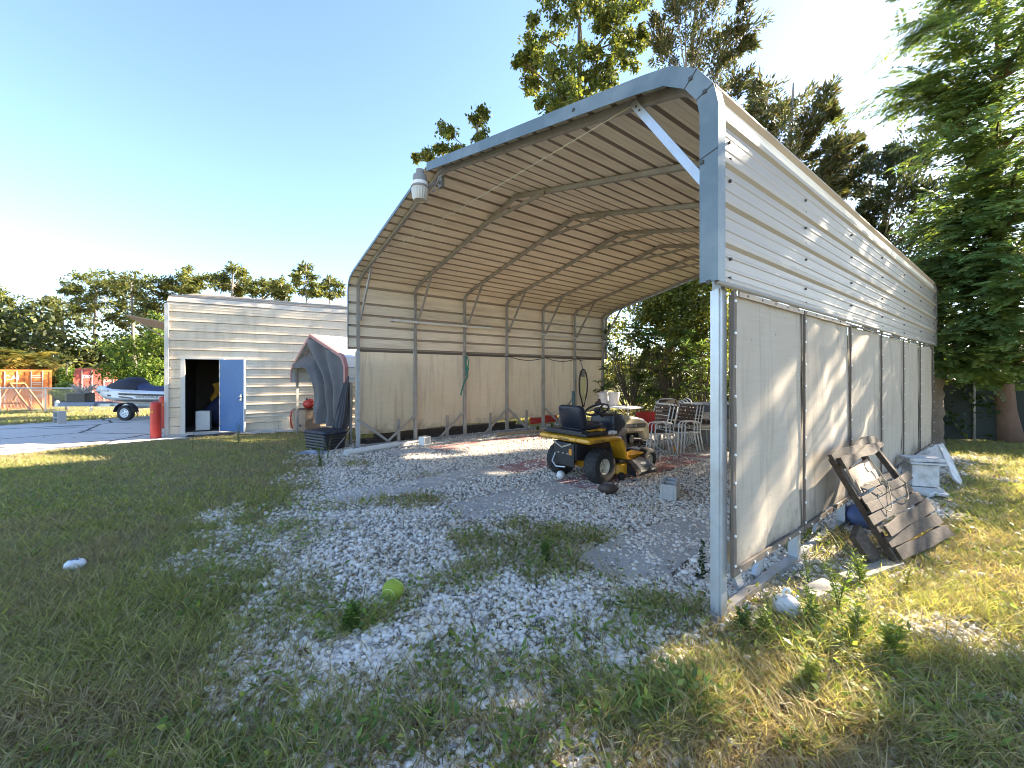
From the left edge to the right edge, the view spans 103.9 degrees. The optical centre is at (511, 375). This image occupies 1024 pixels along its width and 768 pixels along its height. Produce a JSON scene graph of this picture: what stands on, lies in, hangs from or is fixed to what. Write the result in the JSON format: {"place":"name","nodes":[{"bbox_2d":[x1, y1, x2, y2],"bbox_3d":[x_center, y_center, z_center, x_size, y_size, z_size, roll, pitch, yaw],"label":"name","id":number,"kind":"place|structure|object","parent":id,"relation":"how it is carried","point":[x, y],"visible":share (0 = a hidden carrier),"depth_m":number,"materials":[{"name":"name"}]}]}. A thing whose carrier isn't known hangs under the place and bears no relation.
{"place":"outdoors","nodes":[
{"label":"outdoors","id":0,"kind":"place"},
{"bbox_2d":[65,393,94,401],"bbox_3d":[-15.600,0.785,14.500,0.700,0.330,0.400,0,0,0],"label":"battery box","id":1,"kind":"object","parent":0,"point":[80,397],"visible":0.89,"depth_m":14.32,"materials":[{"name":"black plastic"}]},
{"bbox_2d":[68,383,97,392],"bbox_3d":[-15.503,0.443,14.479,0.976,0.361,0.368,0,0,-4],"label":"brush pile","id":2,"kind":"object","parent":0,"point":[82,390],"visible":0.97,"depth_m":14.43,"materials":[{"name":"grey wood"}]},
{"bbox_2d":[0,416,354,454],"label":"asphalt","id":3,"kind":"structure","parent":0,"point":[23,438],"depth_m":10.50,"materials":[{"name":"grey asphalt"}]},
{"bbox_2d":[53,411,65,423],"bbox_3d":[-14.620,1.350,12.950,0.300,0.400,0.200,0,0,20],"label":"cinder block","id":4,"kind":"object","parent":3,"relation":"on","point":[59,417],"depth_m":12.90,"materials":[{"name":"concrete"}]},
{"bbox_2d":[54,400,149,420],"bbox_3d":[-14.011,1.100,14.614,5.427,0.900,1.780,0,0,1],"label":"trailer","id":5,"kind":"object","parent":3,"relation":"on","point":[125,411],"visible":0.52,"depth_m":14.13,"materials":[{"name":"metal"}]},
{"bbox_2d":[95,377,163,402],"bbox_3d":[-13.550,0.514,14.588,3.200,0.953,1.193,0,0,1],"label":"boat","id":6,"kind":"object","parent":5,"relation":"on","point":[136,389],"visible":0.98,"depth_m":14.19,"materials":[{"name":"white plastic"}]},
{"bbox_2d":[150,401,161,438],"bbox_3d":[-8.820,1.093,9.919,0.224,0.914,0.223,0,0,0],"label":"bollard","id":7,"kind":"object","parent":3,"relation":"on","point":[155,419],"visible":0.99,"depth_m":9.85,"materials":[{"name":"red metal"}]},
{"bbox_2d":[126,294,467,436],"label":"metal building","id":8,"kind":"structure","parent":3,"relation":"on","point":[243,352],"depth_m":11.05,"materials":[{"name":"beige metal"}]},
{"bbox_2d":[195,410,211,430],"bbox_3d":[-8.483,1.225,11.025,0.320,0.520,0.300,0,0,-30],"label":"cabinet","id":9,"kind":"object","parent":8,"relation":"in","point":[203,419],"visible":1,"depth_m":10.90,"materials":[{"name":"white paint"}]},
{"bbox_2d":[204,396,218,426],"bbox_3d":[-8.480,1.040,11.810,1.025,0.896,0.691,0,0,-30],"label":"covered heap","id":10,"kind":"object","parent":8,"relation":"in","point":[213,405],"visible":0.19,"depth_m":11.51,"materials":[{"name":"blue fabric"}]},
{"bbox_2d":[220,359,245,431],"bbox_3d":[-7.407,0.520,10.567,0.736,1.900,0.134,0,0,8],"label":"door","id":11,"kind":"structure","parent":8,"relation":"in","point":[232,371],"depth_m":10.58,"materials":[{"name":"blue paint"}]},
{"bbox_2d":[293,408,319,431],"bbox_3d":[-5.760,1.230,11.250,0.560,0.620,0.480,0,0,29],"label":"wooden box","id":12,"kind":"object","parent":3,"relation":"on","point":[306,418],"visible":0.71,"depth_m":11.04,"materials":[{"name":"brown wood"}]},
{"bbox_2d":[386,447,436,456],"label":"concrete path","id":13,"kind":"structure","parent":0,"point":[404,451],"depth_m":8.12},
{"bbox_2d":[324,466,511,505],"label":"concrete path","id":14,"kind":"structure","parent":0,"point":[494,471],"depth_m":5.66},
{"bbox_2d":[428,434,545,450],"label":"concrete path","id":15,"kind":"structure","parent":0,"point":[488,442],"depth_m":9.22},
{"bbox_2d":[0,381,1023,767],"bbox_3d":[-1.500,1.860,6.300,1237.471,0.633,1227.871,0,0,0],"label":"ground","id":16,"kind":"structure","parent":0,"point":[288,447],"depth_m":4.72,"materials":[{"name":"green plant"}]},
{"bbox_2d":[0,279,20,346],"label":"pine tree","id":17,"kind":"object","parent":16,"relation":"on","point":[3,297],"visible":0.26,"depth_m":33.84,"materials":[{"name":"green plant"}]},
{"bbox_2d":[1,382,44,410],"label":"trestle","id":18,"kind":"object","parent":16,"relation":"on","point":[23,402],"visible":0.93,"depth_m":21.17,"materials":[{"name":"wood"}]},
{"bbox_2d":[0,369,51,408],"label":"shipping container","id":19,"kind":"object","parent":16,"relation":"on","point":[36,378],"visible":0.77,"depth_m":26.64,"materials":[{"name":"orange metal"}]},
{"bbox_2d":[0,371,23,407],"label":"door","id":20,"kind":"structure","parent":19,"relation":"in","point":[10,393],"depth_m":26.17,"materials":[{"name":"orange metal"}]},
{"bbox_2d":[24,371,48,405],"bbox_3d":[-32.028,0.885,27.004,0.111,2.410,1.080,0,0,38],"label":"door","id":21,"kind":"structure","parent":19,"relation":"in","point":[28,379],"depth_m":26.97,"materials":[{"name":"orange metal"}]},
{"bbox_2d":[0,294,64,348],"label":"pine tree","id":22,"kind":"object","parent":16,"relation":"on","point":[50,303],"visible":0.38,"depth_m":38.29,"materials":[{"name":"green plant"}]},
{"bbox_2d":[0,346,65,374],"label":"palm tree","id":23,"kind":"object","parent":16,"relation":"on","point":[19,359],"visible":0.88,"depth_m":27.99,"materials":[{"name":"green plant"}]},
{"bbox_2d":[47,362,76,409],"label":"bush","id":24,"kind":"object","parent":16,"relation":"on","point":[64,376],"visible":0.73,"depth_m":25.46,"materials":[{"name":"green plant"}]},
{"bbox_2d":[36,295,103,342],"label":"pine tree","id":25,"kind":"object","parent":16,"relation":"on","point":[71,315],"visible":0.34,"depth_m":40.14,"materials":[{"name":"green plant"}]},
{"bbox_2d":[0,387,149,410],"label":"chain fence","id":26,"kind":"object","parent":16,"relation":"on","point":[45,394],"visible":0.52,"depth_m":20.39,"materials":[{"name":"metal"}]},
{"bbox_2d":[63,558,86,570],"bbox_3d":[-3.496,1.510,3.204,0.132,0.094,0.125,0,0,-20],"label":"soccer ball","id":27,"kind":"object","parent":16,"relation":"on","point":[76,560],"visible":0.8,"depth_m":3.18,"materials":[{"name":"white plastic"}]},
{"bbox_2d":[71,368,118,401],"bbox_3d":[-32.461,0.785,31.211,6.081,2.610,2.440,0,0,41],"label":"shipping container","id":28,"kind":"object","parent":16,"relation":"on","point":[83,376],"visible":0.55,"depth_m":28.96,"materials":[{"name":"red metal"}]},
{"bbox_2d":[76,370,97,400],"bbox_3d":[-30.580,0.765,28.830,0.111,2.410,1.080,0,0,41],"label":"door","id":29,"kind":"structure","parent":28,"relation":"in","point":[85,381],"depth_m":28.85,"materials":[{"name":"red metal"}]},
{"bbox_2d":[98,373,118,401],"bbox_3d":[-29.857,0.765,29.651,0.111,2.410,1.080,0,0,41],"label":"door","id":30,"kind":"structure","parent":28,"relation":"in","point":[100,383],"depth_m":29.42,"materials":[{"name":"red metal"}]},
{"bbox_2d":[55,267,138,346],"bbox_3d":[-37.353,-3.616,36.104,6.847,11.906,5.687,0,0,0],"label":"pine tree","id":31,"kind":"object","parent":16,"relation":"on","point":[88,299],"visible":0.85,"depth_m":35.75,"materials":[{"name":"green plant"}]},
{"bbox_2d":[88,308,163,413],"bbox_3d":[-20.336,-0.655,21.731,4.705,5.964,3.527,0,0,0],"label":"bush","id":32,"kind":"object","parent":16,"relation":"on","point":[114,371],"visible":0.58,"depth_m":21.47,"materials":[{"name":"green plant"}]},
{"bbox_2d":[102,267,172,374],"bbox_3d":[-32.944,-3.555,35.039,7.475,11.785,4.730,0,0,0],"label":"pine tree","id":33,"kind":"object","parent":16,"relation":"on","point":[140,295],"visible":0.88,"depth_m":34.48,"materials":[{"name":"green plant"}]},
{"bbox_2d":[159,264,212,294],"bbox_3d":[-29.128,-3.814,35.593,4.322,12.322,3.750,0,0,-34],"label":"pine tree","id":34,"kind":"object","parent":16,"relation":"on","point":[185,282],"visible":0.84,"depth_m":35.05,"materials":[{"name":"green plant"}]},
{"bbox_2d":[195,259,253,297],"bbox_3d":[-24.339,-3.594,34.435,4.859,11.892,4.036,0,0,41],"label":"pine tree","id":35,"kind":"object","parent":16,"relation":"on","point":[223,282],"visible":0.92,"depth_m":33.60,"materials":[{"name":"green plant"}]},
{"bbox_2d":[240,274,296,301],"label":"pine tree","id":36,"kind":"object","parent":16,"relation":"on","point":[279,289],"visible":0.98,"depth_m":32.66,"materials":[{"name":"green plant"}]},
{"bbox_2d":[288,260,325,302],"bbox_3d":[-15.427,-3.275,29.622,2.463,11.206,3.635,0,0,-42],"label":"pine tree","id":37,"kind":"object","parent":16,"relation":"on","point":[297,278],"visible":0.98,"depth_m":29.33,"materials":[{"name":"green plant"}]},
{"bbox_2d":[303,427,347,450],"bbox_3d":[-3.980,1.340,8.550,0.796,0.380,0.571,0,0,32],"label":"storage tub","id":38,"kind":"object","parent":16,"relation":"on","point":[315,436],"visible":0.94,"depth_m":8.35,"materials":[{"name":"black plastic"}]},
{"bbox_2d":[311,274,346,303],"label":"pine tree","id":39,"kind":"object","parent":16,"relation":"on","point":[333,292],"visible":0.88,"depth_m":30.26,"materials":[{"name":"green plant"}]},
{"bbox_2d":[338,599,362,632],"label":"tall weed","id":40,"kind":"object","parent":16,"relation":"on","point":[352,612],"visible":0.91,"depth_m":2.42,"materials":[{"name":"green plant"}]},
{"bbox_2d":[290,334,426,444],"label":"tarp shed","id":41,"kind":"structure","parent":16,"relation":"on","point":[324,365],"depth_m":9.48,"materials":[{"name":"fabric"}]},
{"bbox_2d":[344,441,399,455],"bbox_3d":[-2.834,1.490,8.213,0.143,0.143,1.234,0,0,35],"label":"pvc pipe","id":42,"kind":"object","parent":16,"relation":"on","point":[349,452],"visible":0.9,"depth_m":8.10,"materials":[{"name":"white plastic"}]},
{"bbox_2d":[365,424,523,443],"bbox_3d":[-1.490,1.490,10.465,4.600,0.100,0.120,0,0,-38],"label":"timber","id":43,"kind":"object","parent":16,"relation":"on","point":[405,437],"visible":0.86,"depth_m":10.15,"materials":[{"name":"brown wood"}]},
{"bbox_2d":[373,421,515,437],"bbox_3d":[-1.542,1.380,10.450,4.100,0.100,0.120,0,0,-38],"label":"timber","id":44,"kind":"object","parent":43,"relation":"on","point":[435,430],"visible":0.86,"depth_m":10.16,"materials":[{"name":"brown wood"}]},
{"bbox_2d":[410,102,492,165],"bbox_3d":[-0.987,-4.372,15.327,5.859,12.238,2.967,0,0,0],"label":"oak tree","id":45,"kind":"object","parent":16,"relation":"on","point":[480,117],"visible":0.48,"depth_m":15.17,"materials":[{"name":"green plant"}]},
{"bbox_2d":[0,290,921,402],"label":"distant wood","id":46,"kind":"object","parent":16,"relation":"on","point":[76,355],"visible":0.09,"depth_m":33.09,"materials":[{"name":"green plant"}]},
{"bbox_2d":[0,436,1023,767],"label":"fallen leaves","id":47,"kind":"object","parent":16,"relation":"on","point":[478,644],"visible":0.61,"depth_m":2.21,"materials":[{"name":"brown plant"}]},
{"bbox_2d":[538,538,553,563],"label":"tall weed","id":48,"kind":"object","parent":16,"relation":"on","point":[545,548],"visible":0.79,"depth_m":3.30,"materials":[{"name":"green plant"}]},
{"bbox_2d":[85,423,1023,767],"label":"gravel","id":49,"kind":"structure","parent":16,"relation":"on","point":[601,505],"depth_m":3.00,"materials":[{"name":"grey gravel"}]},
{"bbox_2d":[382,578,403,601],"bbox_3d":[-0.819,1.475,2.756,0.151,0.150,0.150,0,0,-29],"label":"tennis ball","id":50,"kind":"object","parent":49,"relation":"on","point":[395,586],"visible":0.82,"depth_m":2.71,"materials":[{"name":"fabric"}]},
{"bbox_2d":[597,482,618,494],"bbox_3d":[1.249,1.464,5.211,0.201,0.172,0.210,0,0,-38],"label":"football","id":51,"kind":"object","parent":49,"relation":"on","point":[607,488],"visible":0.95,"depth_m":5.16,"materials":[{"name":"brown leather"}]},
{"bbox_2d":[660,477,679,500],"bbox_3d":[2.020,1.443,5.120,0.190,0.190,0.390,0,0,28],"label":"cinder block","id":52,"kind":"object","parent":49,"relation":"on","point":[669,488],"depth_m":4.97,"materials":[{"name":"concrete"}]},
{"bbox_2d":[510,0,654,114],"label":"oak tree","id":53,"kind":"object","parent":16,"relation":"on","point":[531,57],"visible":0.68,"depth_m":16.19,"materials":[{"name":"green plant"}]},
{"bbox_2d":[595,405,642,415],"bbox_3d":[2.843,1.179,10.719,0.600,0.742,1.150,0,0,-37],"label":"folding table","id":54,"kind":"object","parent":16,"relation":"on","point":[626,407],"visible":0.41,"depth_m":10.48,"materials":[{"name":"white paint"}]},
{"bbox_2d":[608,392,619,405],"bbox_3d":[2.731,0.626,10.734,0.311,0.360,0.310,0,0,-17],"label":"bucket","id":55,"kind":"object","parent":54,"relation":"on","point":[613,398],"visible":1,"depth_m":10.62,"materials":[{"name":"grey plastic"}]},
{"bbox_2d":[591,318,672,416],"bbox_3d":[3.989,-0.229,13.701,2.858,3.348,2.920,0,0,-43],"label":"shrub","id":56,"kind":"object","parent":16,"relation":"on","point":[623,382],"visible":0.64,"depth_m":13.50,"materials":[{"name":"green plant"}]},
{"bbox_2d":[347,66,936,623],"bbox_3d":[2.203,-0.674,8.014,8.471,4.467,7.811,0,0,-37],"label":"carport","id":57,"kind":"object","parent":16,"relation":"on","point":[671,178],"visible":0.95,"depth_m":4.81,"materials":[{"name":"metal"}]},
{"bbox_2d":[411,168,446,202],"bbox_3d":[-1.111,-2.515,5.321,0.463,0.430,0.240,0,0,-28],"label":"barn light","id":58,"kind":"object","parent":57,"relation":"attached to","point":[420,185],"visible":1,"depth_m":5.21,"materials":[{"name":"grey plastic"}]},
{"bbox_2d":[390,319,491,328],"bbox_3d":[-1.645,-1.251,9.819,2.730,0.073,0.088,0,0,-37],"label":"pipe","id":59,"kind":"object","parent":57,"relation":"attached to","point":[428,323],"visible":1,"depth_m":9.65,"materials":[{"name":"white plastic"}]},
{"bbox_2d":[371,107,629,260],"bbox_3d":[-0.944,-2.120,5.411,0.008,0.228,6.050,0,0,-37],"label":"cord","id":60,"kind":"object","parent":57,"relation":"attached to","point":[522,171],"visible":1,"depth_m":3.92,"materials":[{"name":"grey metal"}]},
{"bbox_2d":[468,355,581,361],"bbox_3d":[0.578,-0.484,11.481,4.282,0.120,0.021,0,0,-37],"label":"cable","id":61,"kind":"object","parent":57,"relation":"attached to","point":[521,359],"visible":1,"depth_m":11.19,"materials":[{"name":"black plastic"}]},
{"bbox_2d":[578,360,587,406],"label":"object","id":62,"kind":"object","parent":61,"relation":"hanging from","point":[582,385],"visible":0.99,"depth_m":12.69,"materials":[{"name":"black plastic"}]},
{"bbox_2d":[628,327,706,410],"bbox_3d":[4.927,-0.075,12.622,2.718,3.052,2.382,0,0,0],"label":"shrub","id":63,"kind":"object","parent":16,"relation":"on","point":[665,382],"visible":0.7,"depth_m":12.46,"materials":[{"name":"green plant"}]},
{"bbox_2d":[604,278,738,387],"bbox_3d":[5.762,-2.479,15.028,7.375,8.377,4.736,0,0,20],"label":"oak tree","id":64,"kind":"object","parent":16,"relation":"on","point":[666,312],"visible":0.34,"depth_m":13.93,"materials":[{"name":"green plant"}]},
{"bbox_2d":[668,338,727,401],"bbox_3d":[5.526,0.164,11.917,1.794,2.568,1.733,0,0,23],"label":"shrub","id":65,"kind":"object","parent":16,"relation":"on","point":[702,362],"visible":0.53,"depth_m":11.97,"materials":[{"name":"green plant"}]},
{"bbox_2d":[694,539,708,578],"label":"tall weed","id":66,"kind":"object","parent":16,"relation":"on","point":[702,566],"visible":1,"depth_m":3.03,"materials":[{"name":"green plant"}]},
{"bbox_2d":[645,0,797,370],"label":"cedar tree","id":67,"kind":"object","parent":16,"relation":"on","point":[662,44],"visible":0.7,"depth_m":15.14,"materials":[{"name":"green plant"}]},
{"bbox_2d":[731,603,754,636],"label":"tall weed","id":68,"kind":"object","parent":16,"relation":"on","point":[742,618],"visible":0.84,"depth_m":2.40,"materials":[{"name":"green plant"}]},
{"bbox_2d":[751,603,775,638],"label":"tall weed","id":69,"kind":"object","parent":16,"relation":"on","point":[761,618],"visible":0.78,"depth_m":2.35,"materials":[{"name":"green plant"}]},
{"bbox_2d":[772,587,802,619],"bbox_3d":[1.763,1.454,2.566,0.160,0.201,0.160,0,0,34],"label":"pumpkin ball","id":70,"kind":"object","parent":16,"relation":"on","point":[788,600],"visible":0.75,"depth_m":2.53,"materials":[{"name":"white paint"}]},
{"bbox_2d":[794,645,825,693],"bbox_3d":[1.437,1.445,1.953,0.161,0.212,0.157,0,0,19],"label":"tall weed","id":71,"kind":"object","parent":16,"relation":"on","point":[811,667],"visible":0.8,"depth_m":1.93,"materials":[{"name":"green plant"}]},
{"bbox_2d":[619,326,1001,438],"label":"undergrowth","id":72,"kind":"object","parent":16,"relation":"on","point":[971,401],"visible":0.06,"depth_m":9.52,"materials":[{"name":"green plant"}]},
{"bbox_2d":[741,65,884,302],"bbox_3d":[10.174,-4.655,13.469,5.271,12.688,3.507,0,0,13],"label":"cedar tree","id":73,"kind":"object","parent":16,"relation":"on","point":[838,146],"visible":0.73,"depth_m":12.96,"materials":[{"name":"green plant"}]},
{"bbox_2d":[800,584,825,632],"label":"tall weed","id":74,"kind":"object","parent":16,"relation":"on","point":[810,605],"visible":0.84,"depth_m":2.41,"materials":[{"name":"green plant"}]},
{"bbox_2d":[798,578,840,606],"bbox_3d":[2.129,1.500,2.768,0.308,0.090,0.120,0,0,-27],"label":"plank","id":75,"kind":"object","parent":16,"relation":"on","point":[819,584],"visible":0.39,"depth_m":2.74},
{"bbox_2d":[819,557,855,617],"bbox_3d":[2.100,1.366,2.577,0.200,0.370,0.165,0,0,24],"label":"tall weed","id":76,"kind":"object","parent":16,"relation":"on","point":[834,587],"visible":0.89,"depth_m":2.58,"materials":[{"name":"green plant"}]},
{"bbox_2d":[840,594,871,648],"bbox_3d":[1.968,1.398,2.295,0.171,0.306,0.178,0,0,8],"label":"tall weed","id":77,"kind":"object","parent":16,"relation":"on","point":[856,618],"visible":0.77,"depth_m":2.28,"materials":[{"name":"green plant"}]},
{"bbox_2d":[848,547,872,584],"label":"tall weed","id":78,"kind":"object","parent":16,"relation":"on","point":[861,574],"visible":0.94,"depth_m":2.96,"materials":[{"name":"green plant"}]},
{"bbox_2d":[846,504,881,528],"bbox_3d":[3.578,1.432,4.088,0.292,0.238,0.291,0,0,29],"label":"playground ball","id":79,"kind":"object","parent":16,"relation":"on","point":[853,515],"visible":0.33,"depth_m":4.04,"materials":[{"name":"blue plastic"}]},
{"bbox_2d":[839,557,903,584],"bbox_3d":[2.815,1.520,3.131,0.697,0.035,0.110,0,0,-23],"label":"plank","id":80,"kind":"object","parent":16,"relation":"on","point":[876,567],"visible":0.52,"depth_m":3.14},
{"bbox_2d":[828,436,953,563],"bbox_3d":[3.299,1.086,3.632,1.567,0.968,0.597,0,0,-28],"label":"slatted frame","id":81,"kind":"object","parent":16,"relation":"on","point":[901,529],"visible":0.96,"depth_m":3.44,"materials":[{"name":"grey wood"}]},
{"bbox_2d":[864,456,908,511],"bbox_3d":[3.365,0.907,3.643,0.976,0.490,0.250,0,0,-33],"label":"rope","id":82,"kind":"object","parent":81,"relation":"on","point":[885,481],"visible":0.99,"depth_m":3.61,"materials":[{"name":"fabric"}]},
{"bbox_2d":[877,619,912,662],"bbox_3d":[2.060,1.432,2.165,0.157,0.237,0.213,0,0,-6],"label":"tall weed","id":83,"kind":"object","parent":16,"relation":"on","point":[893,637],"visible":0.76,"depth_m":2.16,"materials":[{"name":"green plant"}]},
{"bbox_2d":[900,564,914,591],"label":"tall weed","id":84,"kind":"object","parent":16,"relation":"on","point":[907,577],"visible":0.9,"depth_m":2.86,"materials":[{"name":"green plant"}]},
{"bbox_2d":[801,364,1023,440],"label":"fence","id":85,"kind":"object","parent":16,"relation":"on","point":[985,424],"visible":0.17,"depth_m":9.53,"materials":[{"name":"metal"}]},
{"bbox_2d":[821,0,1023,442],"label":"feathery tree","id":86,"kind":"object","parent":16,"relation":"on","point":[985,325],"visible":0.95,"depth_m":8.14,"materials":[{"name":"green plant"}]},
{"bbox_2d":[898,455,947,491],"bbox_3d":[5.437,1.310,5.317,0.374,0.480,0.306,0,0,21],"label":"pedestal","id":87,"kind":"object","parent":16,"relation":"on","point":[923,470],"visible":0.76,"depth_m":5.21,"materials":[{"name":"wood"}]},
{"bbox_2d":[917,443,948,457],"bbox_3d":[6.630,1.282,6.315,0.506,0.440,0.024,0,0,8],"label":"white board","id":88,"kind":"object","parent":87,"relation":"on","point":[933,450],"visible":0.46,"depth_m":6.30,"materials":[{"name":"paint"}]},
{"bbox_2d":[913,488,948,496],"bbox_3d":[5.447,1.500,5.207,0.429,0.075,0.374,0,0,-23],"label":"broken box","id":89,"kind":"object","parent":16,"relation":"on","point":[928,493],"visible":0.54,"depth_m":5.11,"materials":[{"name":"white paint"}]},
{"bbox_2d":[843,115,1023,337],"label":"cedar tree","id":90,"kind":"object","parent":16,"relation":"on","point":[880,203],"visible":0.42,"depth_m":12.53,"materials":[{"name":"green plant"}]},
{"bbox_2d":[936,444,962,485],"bbox_3d":[6.384,1.306,5.832,0.182,0.564,0.619,0,0,29],"label":"white board","id":91,"kind":"object","parent":16,"relation":"on","point":[952,470],"visible":0.93,"depth_m":5.80,"materials":[{"name":"paint"}]},
{"bbox_2d":[904,235,1022,444],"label":"tree","id":92,"kind":"object","parent":16,"relation":"on","point":[939,410],"visible":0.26,"depth_m":8.79,"materials":[{"name":"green plant"}]},
{"bbox_2d":[0,0,1023,374],"label":"sky","id":93,"kind":"structure","parent":0,"point":[161,137],"materials":[{"name":"blue"}]},
{"bbox_2d":[441,480,585,520],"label":"concrete path","id":94,"kind":"structure","parent":0,"point":[490,501],"depth_m":4.97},
{"bbox_2d":[493,458,548,472],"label":"concrete path","id":95,"kind":"structure","parent":0,"point":[524,468],"depth_m":6.85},
{"bbox_2d":[555,453,709,489],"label":"concrete path","id":96,"kind":"structure","parent":0,"point":[675,461],"depth_m":6.56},
{"bbox_2d":[540,403,656,483],"bbox_3d":[1.511,0.990,6.289,1.954,1.110,1.210,0,0,-39],"label":"riding mower","id":97,"kind":"object","parent":96,"relation":"on","point":[596,446],"visible":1,"depth_m":5.91,"materials":[{"name":"metal"}]},
{"bbox_2d":[573,516,728,585],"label":"concrete path","id":98,"kind":"structure","parent":0,"point":[683,526],"depth_m":3.50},
{"bbox_2d":[655,444,891,480],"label":"concrete path","id":99,"kind":"structure","parent":0,"point":[706,452],"depth_m":8.02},
{"bbox_2d":[636,404,677,452],"bbox_3d":[2.943,1.058,8.064,0.655,0.971,0.566,0,0,-18],"label":"patio chair","id":100,"kind":"object","parent":99,"relation":"on","point":[674,418],"visible":0.5,"depth_m":7.89,"materials":[{"name":"white paint"}]},
{"bbox_2d":[633,404,674,453],"bbox_3d":[2.862,1.050,8.037,0.655,0.971,0.566,0,0,-18],"label":"patio chair","id":101,"kind":"object","parent":100,"relation":"on","point":[671,414],"visible":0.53,"depth_m":7.86,"materials":[{"name":"white paint"}]},
{"bbox_2d":[629,403,670,453],"bbox_3d":[2.782,1.042,8.011,0.655,0.971,0.566,0,0,-18],"label":"patio chair","id":102,"kind":"object","parent":101,"relation":"on","point":[666,405],"visible":0.53,"depth_m":7.97,"materials":[{"name":"white paint"}]},
{"bbox_2d":[636,412,654,430],"bbox_3d":[2.616,0.920,7.900,0.400,0.420,0.100,0,0,-11],"label":"seat shell","id":103,"kind":"object","parent":102,"relation":"on","point":[647,417],"visible":0.48,"depth_m":7.91,"materials":[{"name":"red paint"}]},
{"bbox_2d":[663,403,703,453],"bbox_3d":[3.561,1.058,8.269,0.655,0.971,0.566,0,0,-24],"label":"patio chair","id":104,"kind":"object","parent":99,"relation":"on","point":[700,420],"visible":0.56,"depth_m":8.12,"materials":[{"name":"white paint"}]},
{"bbox_2d":[660,403,700,453],"bbox_3d":[3.484,1.050,8.234,0.655,0.971,0.566,0,0,-24],"label":"patio chair","id":105,"kind":"object","parent":104,"relation":"on","point":[696,423],"visible":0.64,"depth_m":8.09,"materials":[{"name":"white paint"}]},
{"bbox_2d":[656,402,697,453],"bbox_3d":[3.406,1.042,8.199,0.655,0.971,0.566,0,0,-24],"label":"patio chair","id":106,"kind":"object","parent":105,"relation":"on","point":[678,429],"visible":0.79,"depth_m":8.22,"materials":[{"name":"white paint"}]},
{"bbox_2d":[679,401,728,446],"bbox_3d":[4.624,1.053,9.198,0.710,0.973,1.315,0,0,-42],"label":"plastic bench","id":107,"kind":"object","parent":99,"relation":"on","point":[706,409],"visible":0.17,"depth_m":9.08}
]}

